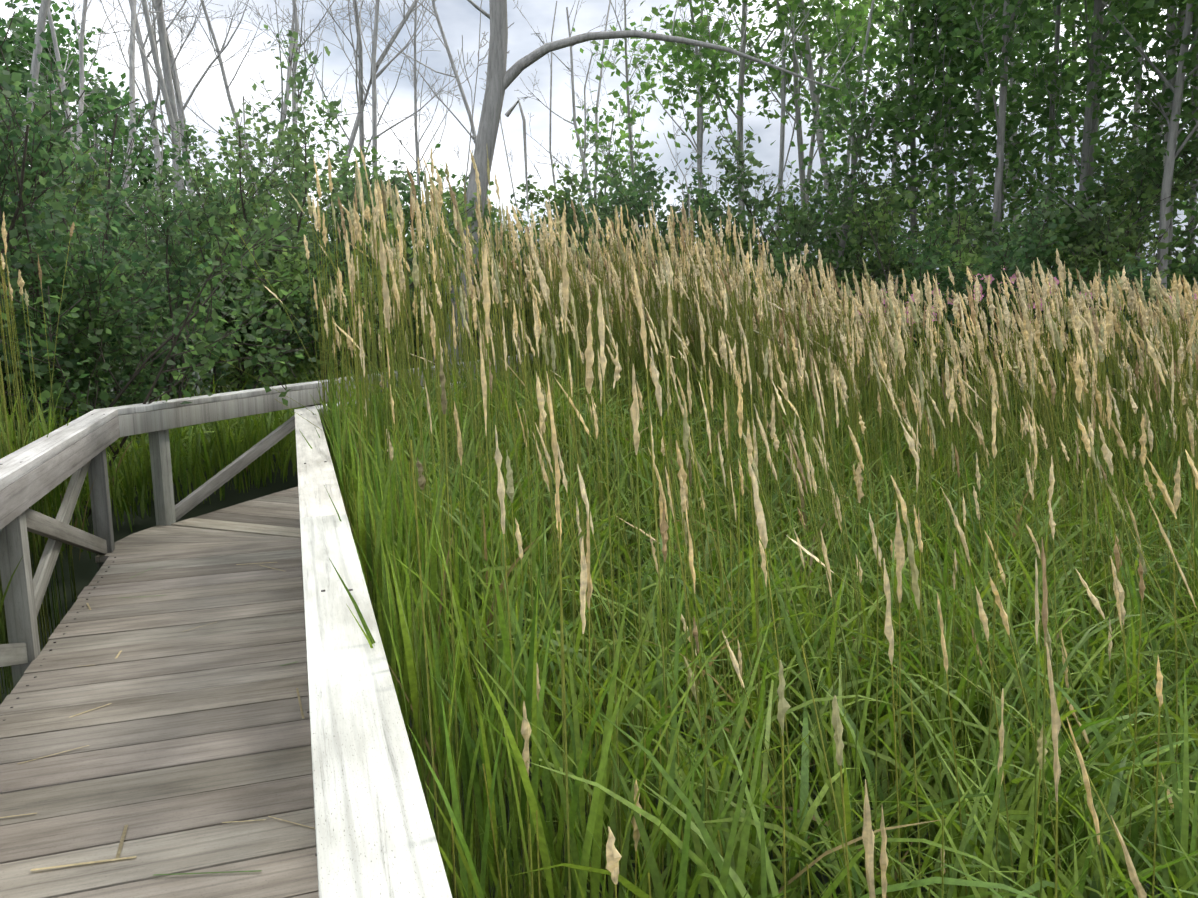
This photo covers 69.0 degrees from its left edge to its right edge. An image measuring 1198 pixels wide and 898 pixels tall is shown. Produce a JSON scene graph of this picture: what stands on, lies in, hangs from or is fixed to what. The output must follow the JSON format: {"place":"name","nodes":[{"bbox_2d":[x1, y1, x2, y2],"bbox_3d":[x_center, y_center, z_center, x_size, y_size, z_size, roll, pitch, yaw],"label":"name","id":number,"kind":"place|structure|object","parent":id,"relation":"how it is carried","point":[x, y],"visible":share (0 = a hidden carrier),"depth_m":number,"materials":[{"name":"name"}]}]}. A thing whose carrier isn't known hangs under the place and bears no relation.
{"place":"outdoors","nodes":[
{"label":"outdoors","id":0,"kind":"place"},
{"bbox_2d":[0,142,1197,897],"bbox_3d":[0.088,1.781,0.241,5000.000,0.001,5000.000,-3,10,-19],"label":"ground","id":1,"kind":"structure","parent":0,"point":[84,568],"depth_m":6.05,"materials":[{"name":"green plant"}]},
{"bbox_2d":[0,354,565,897],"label":"boardwalk","id":2,"kind":"structure","parent":1,"relation":"on","point":[194,736],"depth_m":3.05,"materials":[{"name":"grey wood"}]},
{"bbox_2d":[0,562,314,875],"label":"deck straw litter","id":3,"kind":"object","parent":2,"relation":"on","point":[126,826],"visible":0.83,"depth_m":2.50,"materials":[{"name":"beige plant"}]},
{"bbox_2d":[0,381,352,855],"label":"boardwalk nails","id":4,"kind":"object","parent":2,"relation":"on","point":[102,577],"visible":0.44,"depth_m":3.67,"materials":[{"name":"grey metal"}]},
{"bbox_2d":[0,0,1191,404],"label":"bare trees","id":5,"kind":"object","parent":1,"relation":"on","point":[498,80],"visible":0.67,"depth_m":18.60,"materials":[{"name":"grey plant"}]},
{"bbox_2d":[0,0,1197,547],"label":"shrub","id":6,"kind":"object","parent":1,"relation":"on","point":[252,290],"depth_m":9.64,"materials":[{"name":"green plant"}]},
{"bbox_2d":[0,0,1197,374],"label":"tree foliage","id":7,"kind":"object","parent":1,"relation":"on","point":[956,20],"depth_m":12.56,"materials":[{"name":"green plant"}]},
{"bbox_2d":[854,189,1169,432],"bbox_3d":[4.159,-0.988,8.582,2.897,2.783,3.035,-3,10,-19],"label":"rose bush","id":8,"kind":"object","parent":1,"relation":"on","point":[1022,264],"depth_m":7.93,"materials":[{"name":"green plant"}]},
{"bbox_2d":[858,266,1196,330],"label":"pink wildflowers","id":9,"kind":"object","parent":1,"relation":"on","point":[1012,278],"visible":0.1,"depth_m":7.77,"materials":[{"name":"plant"}]},
{"bbox_2d":[0,0,1197,296],"label":"sky","id":10,"kind":"structure","parent":0,"point":[458,18],"materials":[{"name":"white"}]}
]}

